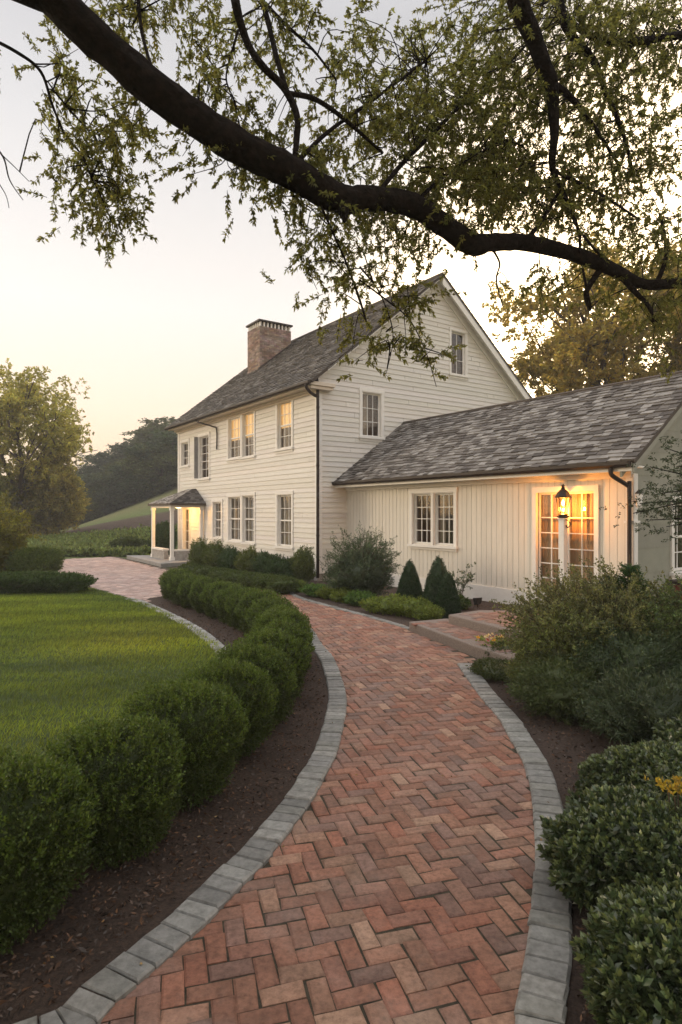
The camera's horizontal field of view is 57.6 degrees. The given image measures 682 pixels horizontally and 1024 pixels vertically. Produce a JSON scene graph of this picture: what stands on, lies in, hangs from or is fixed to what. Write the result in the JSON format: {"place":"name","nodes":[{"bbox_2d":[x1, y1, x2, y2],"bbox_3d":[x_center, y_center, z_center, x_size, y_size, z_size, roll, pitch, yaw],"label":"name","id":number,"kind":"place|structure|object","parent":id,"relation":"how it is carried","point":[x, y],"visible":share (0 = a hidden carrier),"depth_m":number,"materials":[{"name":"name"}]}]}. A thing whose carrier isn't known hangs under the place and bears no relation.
{"place":"outdoors","nodes":[
{"label":"outdoors","id":0,"kind":"place"},
{"bbox_2d":[58,557,165,601],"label":"driveway","id":1,"kind":"structure","parent":0,"point":[123,577],"depth_m":17.88,"materials":[{"name":"brick"}]},
{"bbox_2d":[0,587,225,763],"bbox_3d":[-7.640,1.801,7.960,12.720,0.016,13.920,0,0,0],"label":"lawn","id":2,"kind":"structure","parent":0,"point":[59,718],"depth_m":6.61,"materials":[{"name":"plant"}]},
{"bbox_2d":[0,570,98,594],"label":"hedge","id":3,"kind":"object","parent":2,"relation":"on","point":[31,582],"visible":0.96,"depth_m":13.54,"materials":[{"name":"green plant"}]},
{"bbox_2d":[0,0,681,386],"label":"oak tree","id":4,"kind":"object","parent":2,"relation":"on","point":[266,156],"visible":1,"depth_m":4.60,"materials":[{"name":"green plant"}]},
{"bbox_2d":[59,484,538,588],"bbox_3d":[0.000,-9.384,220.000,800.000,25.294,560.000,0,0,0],"label":"terrain","id":5,"kind":"structure","parent":0,"point":[133,515],"depth_m":43.58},
{"bbox_2d":[0,459,24,522],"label":"broadleaf tree","id":6,"kind":"object","parent":5,"relation":"on","point":[7,487],"visible":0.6,"depth_m":34.29,"materials":[{"name":"green plant"}]},
{"bbox_2d":[0,491,45,571],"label":"yellow shrub","id":7,"kind":"object","parent":5,"relation":"on","point":[10,540],"visible":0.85,"depth_m":17.02,"materials":[{"name":"green plant"}]},
{"bbox_2d":[4,545,65,571],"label":"round shrub","id":8,"kind":"object","parent":5,"relation":"on","point":[40,558],"visible":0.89,"depth_m":16.64,"materials":[{"name":"green plant"}]},
{"bbox_2d":[0,438,92,535],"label":"broadleaf tree","id":9,"kind":"object","parent":5,"relation":"on","point":[63,505],"visible":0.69,"depth_m":36.87,"materials":[{"name":"green plant"}]},
{"bbox_2d":[0,358,96,531],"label":"broadleaf tree","id":10,"kind":"object","parent":5,"relation":"on","point":[18,401],"visible":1,"depth_m":34.81,"materials":[{"name":"green plant"}]},
{"bbox_2d":[67,486,109,527],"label":"woodland tree","id":11,"kind":"object","parent":5,"relation":"on","point":[95,513],"visible":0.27,"depth_m":59.50,"materials":[{"name":"green plant"}]},
{"bbox_2d":[71,452,119,476],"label":"woodland tree","id":12,"kind":"object","parent":5,"relation":"on","point":[96,467],"visible":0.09,"depth_m":76.23,"materials":[{"name":"green plant"}]},
{"bbox_2d":[20,523,177,556],"bbox_3d":[-14.332,1.311,30.626,13.172,1.515,10.926,0,0,0],"label":"field crop","id":13,"kind":"object","parent":5,"relation":"on","point":[70,544],"visible":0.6,"depth_m":28.92,"materials":[{"name":"green plant"}]},
{"bbox_2d":[79,472,135,514],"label":"woodland tree","id":14,"kind":"object","parent":5,"relation":"on","point":[112,497],"visible":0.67,"depth_m":60.30,"materials":[{"name":"green plant"}]},
{"bbox_2d":[98,440,134,470],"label":"woodland tree","id":15,"kind":"object","parent":5,"relation":"on","point":[115,448],"visible":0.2,"depth_m":75.50,"materials":[{"name":"green plant"}]},
{"bbox_2d":[107,535,146,546],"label":"field bush","id":16,"kind":"object","parent":5,"relation":"on","point":[128,541],"visible":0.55,"depth_m":26.80,"materials":[{"name":"green plant"}]},
{"bbox_2d":[101,464,171,503],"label":"woodland tree","id":17,"kind":"object","parent":5,"relation":"on","point":[136,493],"visible":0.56,"depth_m":60.34,"materials":[{"name":"green plant"}]},
{"bbox_2d":[115,444,177,494],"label":"woodland tree","id":18,"kind":"object","parent":5,"relation":"on","point":[162,460],"visible":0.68,"depth_m":60.14,"materials":[{"name":"green plant"}]},
{"bbox_2d":[118,429,177,485],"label":"woodland tree","id":19,"kind":"object","parent":5,"relation":"on","point":[167,437],"visible":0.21,"depth_m":61.32,"materials":[{"name":"green plant"}]},
{"bbox_2d":[120,416,176,447],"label":"woodland tree","id":20,"kind":"object","parent":5,"relation":"on","point":[140,434],"visible":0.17,"depth_m":74.36,"materials":[{"name":"green plant"}]},
{"bbox_2d":[148,520,177,554],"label":"field bush","id":21,"kind":"object","parent":5,"relation":"on","point":[162,534],"visible":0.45,"depth_m":24.56,"materials":[{"name":"green plant"}]},
{"bbox_2d":[125,598,227,653],"bbox_3d":[-2.473,1.822,7.440,2.314,0.106,11.299,0,0,-9],"label":"stone edging","id":22,"kind":"object","parent":5,"relation":"on","point":[209,635],"visible":0.28,"depth_m":9.59,"materials":[{"name":"grey stone"}]},
{"bbox_2d":[14,629,346,1023],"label":"stone edging","id":23,"kind":"object","parent":5,"relation":"on","point":[191,916],"visible":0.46,"depth_m":2.89,"materials":[{"name":"grey stone"}]},
{"bbox_2d":[289,593,408,629],"bbox_3d":[-1.730,1.833,14.564,0.597,0.104,11.501,0,0,-32],"label":"stone edging","id":24,"kind":"object","parent":5,"relation":"on","point":[362,614],"visible":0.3,"depth_m":11.02,"materials":[{"name":"grey stone"}]},
{"bbox_2d":[127,272,681,607],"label":"farmhouse","id":25,"kind":"object","parent":5,"relation":"on","point":[288,447],"visible":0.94,"depth_m":16.09,"materials":[{"name":"white wood"}]},
{"bbox_2d":[179,439,189,469],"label":"window","id":26,"kind":"structure","parent":25,"relation":"in","point":[184,444],"depth_m":24.27,"materials":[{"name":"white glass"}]},
{"bbox_2d":[182,508,197,548],"bbox_3d":[-5.741,0.715,23.966,0.540,1.930,0.900,0,0,-35],"label":"glazed door","id":27,"kind":"structure","parent":25,"relation":"in","point":[186,513],"depth_m":24.11,"materials":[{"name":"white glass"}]},
{"bbox_2d":[197,431,213,481],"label":"window","id":28,"kind":"structure","parent":25,"relation":"in","point":[204,438],"depth_m":22.74,"materials":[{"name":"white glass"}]},
{"bbox_2d":[210,499,222,541],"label":"window","id":29,"kind":"structure","parent":25,"relation":"in","point":[216,504],"depth_m":21.71,"materials":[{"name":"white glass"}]},
{"bbox_2d":[225,415,251,462],"bbox_3d":[-3.304,-2.419,20.406,0.575,1.560,1.158,0,0,-35],"label":"window","id":30,"kind":"structure","parent":25,"relation":"in","point":[234,423],"depth_m":20.61,"materials":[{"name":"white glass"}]},
{"bbox_2d":[225,493,251,544],"bbox_3d":[-3.304,0.231,20.406,0.575,1.669,1.158,0,0,-35],"label":"window","id":31,"kind":"structure","parent":25,"relation":"in","point":[233,500],"depth_m":20.64,"materials":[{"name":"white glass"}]},
{"bbox_2d":[239,492,255,546],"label":"window","id":32,"kind":"structure","parent":25,"relation":"in","point":[246,519],"depth_m":19.76,"materials":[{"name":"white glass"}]},
{"bbox_2d":[239,411,259,461],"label":"window","id":33,"kind":"structure","parent":25,"relation":"in","point":[248,420],"depth_m":19.75,"materials":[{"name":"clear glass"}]},
{"bbox_2d":[274,490,302,551],"bbox_3d":[-1.416,0.248,17.671,0.575,1.697,1.054,0,0,-35],"label":"window","id":34,"kind":"structure","parent":25,"relation":"in","point":[284,503],"depth_m":17.79,"materials":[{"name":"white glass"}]},
{"bbox_2d":[274,400,306,453],"bbox_3d":[-1.416,-2.460,17.671,0.575,1.565,1.054,0,0,-35],"label":"window","id":35,"kind":"structure","parent":25,"relation":"in","point":[284,415],"depth_m":17.86,"materials":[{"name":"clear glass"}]},
{"bbox_2d":[354,387,385,441],"bbox_3d":[0.720,-2.668,17.262,0.905,1.446,0.575,0,0,-35],"label":"window","id":36,"kind":"structure","parent":25,"relation":"in","point":[371,401],"depth_m":17.21,"materials":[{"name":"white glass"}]},
{"bbox_2d":[412,493,450,543],"bbox_3d":[2.040,0.144,14.262,0.540,1.349,0.839,0,0,-35],"label":"window","id":37,"kind":"structure","parent":25,"relation":"in","point":[421,502],"depth_m":14.38,"materials":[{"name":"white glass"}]},
{"bbox_2d":[433,488,471,549],"bbox_3d":[2.442,0.144,13.678,0.540,1.349,0.839,0,0,-35],"label":"window","id":38,"kind":"structure","parent":25,"relation":"in","point":[442,494],"depth_m":13.80,"materials":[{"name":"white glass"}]},
{"bbox_2d":[437,327,468,379],"bbox_3d":[3.465,-4.843,19.157,0.830,1.540,0.575,0,0,-35],"label":"window","id":39,"kind":"structure","parent":25,"relation":"in","point":[458,369],"depth_m":19.16,"materials":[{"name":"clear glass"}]},
{"bbox_2d":[532,485,599,599],"bbox_3d":[4.099,0.622,11.120,0.520,2.156,1.392,0,0,-35],"label":"french door","id":40,"kind":"structure","parent":25,"relation":"in","point":[584,504],"depth_m":11.09,"materials":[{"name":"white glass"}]},
{"bbox_2d":[659,496,681,578],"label":"window","id":41,"kind":"structure","parent":25,"relation":"in","point":[675,550],"depth_m":10.86,"materials":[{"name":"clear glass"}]},
{"bbox_2d":[457,663,571,1023],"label":"stone edging","id":42,"kind":"object","parent":5,"relation":"on","point":[543,993],"visible":0.74,"depth_m":2.73,"materials":[{"name":"grey stone"}]},
{"bbox_2d":[481,228,681,396],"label":"broadleaf tree","id":43,"kind":"object","parent":5,"relation":"on","point":[586,339],"visible":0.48,"depth_m":25.75,"materials":[{"name":"green plant"}]},
{"bbox_2d":[566,254,681,381],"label":"broadleaf tree","id":44,"kind":"object","parent":5,"relation":"on","point":[668,334],"visible":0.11,"depth_m":27.66,"materials":[{"name":"green plant"}]},
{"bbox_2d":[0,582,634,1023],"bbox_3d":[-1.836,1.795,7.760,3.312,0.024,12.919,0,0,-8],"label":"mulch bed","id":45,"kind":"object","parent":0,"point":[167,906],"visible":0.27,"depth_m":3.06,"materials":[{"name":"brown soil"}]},
{"bbox_2d":[0,743,101,954],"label":"boxwood bush","id":46,"kind":"object","parent":45,"relation":"on","point":[42,827],"visible":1,"depth_m":2.60,"materials":[{"name":"green plant"}]},
{"bbox_2d":[40,713,186,870],"bbox_3d":[-1.217,1.463,3.334,0.798,0.724,0.829,0,0,29],"label":"boxwood bush","id":47,"kind":"object","parent":45,"relation":"on","point":[129,773],"visible":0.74,"depth_m":3.16,"materials":[{"name":"green plant"}]},
{"bbox_2d":[160,568,190,600],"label":"boxwood bush","id":48,"kind":"object","parent":45,"relation":"on","point":[164,582],"visible":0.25,"depth_m":12.50,"materials":[{"name":"green plant"}]},
{"bbox_2d":[166,573,196,604],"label":"boxwood bush","id":49,"kind":"object","parent":45,"relation":"on","point":[177,579],"visible":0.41,"depth_m":11.94,"materials":[{"name":"green plant"}]},
{"bbox_2d":[118,677,250,811],"bbox_3d":[-1.019,1.446,3.953,0.799,0.759,0.783,0,0,36],"label":"boxwood bush","id":50,"kind":"object","parent":45,"relation":"on","point":[200,714],"visible":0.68,"depth_m":3.80,"materials":[{"name":"green plant"}]},
{"bbox_2d":[177,574,203,608],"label":"boxwood bush","id":51,"kind":"object","parent":45,"relation":"on","point":[183,590],"visible":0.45,"depth_m":11.40,"materials":[{"name":"green plant"}]},
{"bbox_2d":[187,576,224,613],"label":"boxwood bush","id":52,"kind":"object","parent":45,"relation":"on","point":[197,587],"visible":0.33,"depth_m":10.93,"materials":[{"name":"green plant"}]},
{"bbox_2d":[197,580,238,618],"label":"boxwood bush","id":53,"kind":"object","parent":45,"relation":"on","point":[210,591],"visible":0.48,"depth_m":10.43,"materials":[{"name":"green plant"}]},
{"bbox_2d":[173,654,279,762],"bbox_3d":[-0.855,1.443,4.610,0.802,0.763,0.760,0,0,-45],"label":"boxwood bush","id":54,"kind":"object","parent":45,"relation":"on","point":[252,691],"visible":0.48,"depth_m":4.48,"materials":[{"name":"green plant"}]},
{"bbox_2d":[211,583,250,622],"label":"boxwood bush","id":55,"kind":"object","parent":45,"relation":"on","point":[218,603],"visible":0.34,"depth_m":9.97,"materials":[{"name":"green plant"}]},
{"bbox_2d":[224,586,264,630],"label":"boxwood bush","id":56,"kind":"object","parent":45,"relation":"on","point":[230,605],"visible":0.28,"depth_m":9.44,"materials":[{"name":"green plant"}]},
{"bbox_2d":[211,641,299,727],"bbox_3d":[-0.765,1.464,5.238,0.788,0.723,0.796,0,0,-23],"label":"boxwood bush","id":57,"kind":"object","parent":45,"relation":"on","point":[281,676],"visible":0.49,"depth_m":5.14,"materials":[{"name":"green plant"}]},
{"bbox_2d":[234,588,284,636],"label":"boxwood bush","id":58,"kind":"object","parent":45,"relation":"on","point":[244,604],"visible":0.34,"depth_m":8.85,"materials":[{"name":"green plant"}]},
{"bbox_2d":[228,627,312,697],"bbox_3d":[-0.684,1.457,5.958,0.842,0.732,0.814,0,0,39],"label":"boxwood bush","id":59,"kind":"object","parent":45,"relation":"on","point":[298,655],"visible":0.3,"depth_m":5.86,"materials":[{"name":"green plant"}]},
{"bbox_2d":[243,595,299,633],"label":"boxwood bush","id":60,"kind":"object","parent":45,"relation":"on","point":[263,605],"visible":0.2,"depth_m":8.35,"materials":[{"name":"green plant"}]},
{"bbox_2d":[247,616,314,679],"bbox_3d":[-0.648,1.465,6.608,0.748,0.719,0.773,0,0,-28],"label":"boxwood bush","id":61,"kind":"object","parent":45,"relation":"on","point":[290,628],"visible":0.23,"depth_m":6.54,"materials":[{"name":"green plant"}]},
{"bbox_2d":[252,607,314,650],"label":"boxwood bush","id":62,"kind":"object","parent":45,"relation":"on","point":[267,617],"visible":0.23,"depth_m":7.12,"materials":[{"name":"green plant"}]},
{"bbox_2d":[101,590,534,1023],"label":"brick path","id":63,"kind":"structure","parent":0,"point":[431,952],"depth_m":3.02,"materials":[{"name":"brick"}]},
{"bbox_2d":[409,618,518,660],"bbox_3d":[1.977,1.740,8.468,1.271,0.179,2.535,0,0,-26],"label":"stone step","id":64,"kind":"object","parent":63,"relation":"on","point":[445,632],"visible":0.43,"depth_m":8.36,"materials":[{"name":"stone"}]},
{"bbox_2d":[0,0,681,475],"label":"sky","id":65,"kind":"structure","parent":0,"point":[152,334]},
{"bbox_2d":[172,567,532,626],"bbox_3d":[-0.610,1.796,15.132,3.957,0.024,14.853,0,0,-36],"label":"mulch bed","id":66,"kind":"object","parent":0,"point":[403,620],"visible":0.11,"depth_m":11.75,"materials":[{"name":"brown soil"}]},
{"bbox_2d":[187,537,208,565],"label":"upright shrub","id":67,"kind":"object","parent":66,"relation":"on","point":[195,554],"visible":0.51,"depth_m":17.59,"materials":[{"name":"green plant"}]},
{"bbox_2d":[200,538,227,567],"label":"upright shrub","id":68,"kind":"object","parent":66,"relation":"on","point":[212,551],"visible":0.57,"depth_m":17.22,"materials":[{"name":"green plant"}]},
{"bbox_2d":[216,544,240,569],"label":"upright shrub","id":69,"kind":"object","parent":66,"relation":"on","point":[229,555],"visible":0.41,"depth_m":16.91,"materials":[{"name":"green plant"}]},
{"bbox_2d":[232,544,259,572],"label":"upright shrub","id":70,"kind":"object","parent":66,"relation":"on","point":[243,560],"visible":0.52,"depth_m":16.36,"materials":[{"name":"green plant"}]},
{"bbox_2d":[236,571,265,588],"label":"shrub","id":71,"kind":"object","parent":66,"relation":"on","point":[244,578],"visible":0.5,"depth_m":14.47,"materials":[{"name":"green plant"}]},
{"bbox_2d":[250,549,270,573],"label":"upright shrub","id":72,"kind":"object","parent":66,"relation":"on","point":[259,565],"visible":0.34,"depth_m":15.91,"materials":[{"name":"green plant"}]},
{"bbox_2d":[250,573,279,590],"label":"shrub","id":73,"kind":"object","parent":66,"relation":"on","point":[259,580],"visible":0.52,"depth_m":14.00,"materials":[{"name":"green plant"}]},
{"bbox_2d":[265,553,284,576],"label":"upright shrub","id":74,"kind":"object","parent":66,"relation":"on","point":[273,562],"visible":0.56,"depth_m":15.51,"materials":[{"name":"green plant"}]},
{"bbox_2d":[266,575,301,593],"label":"shrub","id":75,"kind":"object","parent":66,"relation":"on","point":[284,584],"visible":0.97,"depth_m":13.51,"materials":[{"name":"green plant"}]},
{"bbox_2d":[276,556,295,578],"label":"upright shrub","id":76,"kind":"object","parent":66,"relation":"on","point":[284,567],"visible":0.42,"depth_m":15.20,"materials":[{"name":"green plant"}]},
{"bbox_2d":[288,544,316,584],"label":"upright shrub","id":77,"kind":"object","parent":66,"relation":"on","point":[303,562],"visible":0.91,"depth_m":15.08,"materials":[{"name":"green plant"}]},
{"bbox_2d":[328,586,355,602],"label":"mound shrub","id":78,"kind":"object","parent":66,"relation":"on","point":[336,595],"visible":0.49,"depth_m":12.28,"materials":[{"name":"green plant"}]},
{"bbox_2d":[312,521,402,596],"bbox_3d":[0.386,1.023,12.734,1.845,1.696,1.779,0,0,21],"label":"loose shrub","id":79,"kind":"object","parent":66,"relation":"on","point":[366,566],"visible":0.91,"depth_m":12.47,"materials":[{"name":"green plant"}]},
{"bbox_2d":[342,589,375,605],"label":"mound shrub","id":80,"kind":"object","parent":66,"relation":"on","point":[353,598],"visible":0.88,"depth_m":11.83,"materials":[{"name":"green plant"}]},
{"bbox_2d":[358,595,381,613],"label":"mound shrub","id":81,"kind":"object","parent":66,"relation":"on","point":[368,605],"visible":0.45,"depth_m":11.01,"materials":[{"name":"green plant"}]},
{"bbox_2d":[372,593,407,614],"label":"mound shrub","id":82,"kind":"object","parent":66,"relation":"on","point":[385,600],"visible":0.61,"depth_m":10.77,"materials":[{"name":"green plant"}]},
{"bbox_2d":[395,559,422,599],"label":"conical shrub","id":83,"kind":"object","parent":66,"relation":"on","point":[409,582],"visible":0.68,"depth_m":11.83,"materials":[{"name":"green plant"}]},
{"bbox_2d":[386,594,432,617],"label":"mound shrub","id":84,"kind":"object","parent":66,"relation":"on","point":[407,606],"visible":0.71,"depth_m":10.49,"materials":[{"name":"green plant"}]},
{"bbox_2d":[410,603,445,620],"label":"mound shrub","id":85,"kind":"object","parent":66,"relation":"on","point":[427,612],"visible":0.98,"depth_m":10.20,"materials":[{"name":"green plant"}]},
{"bbox_2d":[421,555,446,605],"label":"conical shrub","id":86,"kind":"object","parent":66,"relation":"on","point":[436,574],"visible":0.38,"depth_m":10.90,"materials":[{"name":"green plant"}]},
{"bbox_2d":[434,572,461,618],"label":"conical shrub","id":87,"kind":"object","parent":66,"relation":"on","point":[448,599],"visible":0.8,"depth_m":10.41,"materials":[{"name":"green plant"}]},
{"bbox_2d":[449,562,475,596],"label":"wispy plant","id":88,"kind":"object","parent":66,"relation":"on","point":[470,576],"visible":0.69,"depth_m":12.00,"materials":[{"name":"green plant"}]},
{"bbox_2d":[467,658,636,1023],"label":"mulch bed","id":89,"kind":"object","parent":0,"point":[575,1004],"visible":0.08,"depth_m":4.63,"materials":[{"name":"brown soil"}]},
{"bbox_2d":[465,657,519,681],"bbox_3d":[1.741,1.741,6.847,0.680,0.178,0.928,0,0,0],"label":"ground cover mat","id":90,"kind":"object","parent":89,"relation":"on","point":[490,668],"visible":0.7,"depth_m":6.74,"materials":[{"name":"green plant"}]},
{"bbox_2d":[449,610,538,640],"bbox_3d":[3.138,1.658,8.800,2.381,0.284,2.423,0,0,-25],"label":"stone step","id":91,"kind":"object","parent":89,"relation":"on","point":[483,621],"visible":0.15,"depth_m":8.86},
{"bbox_2d":[504,651,604,726],"bbox_3d":[1.970,1.557,5.476,1.097,0.586,0.979,0,0,0],"label":"spreading yew","id":92,"kind":"object","parent":89,"relation":"on","point":[549,687],"visible":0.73,"depth_m":5.34,"materials":[{"name":"green plant"}]},
{"bbox_2d":[497,592,624,680],"bbox_3d":[2.168,1.325,6.017,1.278,1.070,1.103,0,0,0],"label":"leaf shrub","id":93,"kind":"object","parent":89,"relation":"on","point":[537,648],"visible":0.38,"depth_m":5.83,"materials":[{"name":"green plant"}]},
{"bbox_2d":[555,484,570,592],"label":"lamp post","id":94,"kind":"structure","parent":89,"relation":"on","point":[563,520],"depth_m":10.75,"materials":[{"name":"white metal"}]},
{"bbox_2d":[489,555,681,655],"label":"leaf shrub","id":95,"kind":"object","parent":89,"relation":"on","point":[591,595],"visible":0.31,"depth_m":6.26,"materials":[{"name":"green plant"}]},
{"bbox_2d":[536,783,681,912],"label":"glossy shrub","id":96,"kind":"object","parent":89,"relation":"on","point":[597,838],"visible":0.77,"depth_m":2.75,"materials":[{"name":"green plant"}]},
{"bbox_2d":[557,620,681,684],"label":"spreading yew","id":97,"kind":"object","parent":89,"relation":"on","point":[648,654],"visible":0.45,"depth_m":5.41,"materials":[{"name":"green plant"}]},
{"bbox_2d":[569,883,681,1023],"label":"glossy shrub","id":98,"kind":"object","parent":89,"relation":"on","point":[628,955],"visible":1,"depth_m":2.06,"materials":[{"name":"green plant"}]},
{"bbox_2d":[571,665,681,745],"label":"spreading yew","id":99,"kind":"object","parent":89,"relation":"on","point":[625,705],"visible":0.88,"depth_m":4.65,"materials":[{"name":"green plant"}]},
{"bbox_2d":[574,736,681,792],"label":"glossy shrub","id":100,"kind":"object","parent":89,"relation":"on","point":[618,766],"visible":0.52,"depth_m":3.67,"materials":[{"name":"green plant"}]},
{"bbox_2d":[614,555,650,612],"bbox_3d":[3.066,1.135,6.563,0.746,1.370,0.759,0,0,0],"label":"young conifer","id":101,"kind":"object","parent":89,"relation":"on","point":[629,569],"visible":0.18,"depth_m":6.52,"materials":[{"name":"green plant"}]},
{"bbox_2d":[599,430,681,544],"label":"side tree","id":102,"kind":"object","parent":89,"relation":"on","point":[678,488],"visible":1,"depth_m":7.23,"materials":[{"name":"green leaf"},{"name":"dark bark"}]},
{"bbox_2d":[600,567,681,660],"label":"leaf shrub","id":103,"kind":"object","parent":89,"relation":"on","point":[670,618],"visible":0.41,"depth_m":5.83,"materials":[{"name":"green plant"}]},
{"bbox_2d":[614,853,681,894],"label":"glossy shrub","id":104,"kind":"object","parent":89,"relation":"on","point":[670,878],"visible":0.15,"depth_m":2.49,"materials":[{"name":"green plant"}]},
{"bbox_2d":[636,760,681,802],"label":"glossy shrub","id":105,"kind":"object","parent":89,"relation":"on","point":[664,771],"visible":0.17,"depth_m":3.36,"materials":[{"name":"green plant"}]},
{"bbox_2d":[644,774,681,811],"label":"yellow sprig","id":106,"kind":"object","parent":89,"relation":"on","point":[677,782],"visible":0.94,"depth_m":2.97,"materials":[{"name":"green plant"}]},
{"bbox_2d":[652,712,681,744],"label":"glossy shrub","id":107,"kind":"object","parent":89,"relation":"on","point":[670,730],"visible":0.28,"depth_m":4.22,"materials":[{"name":"green plant"}]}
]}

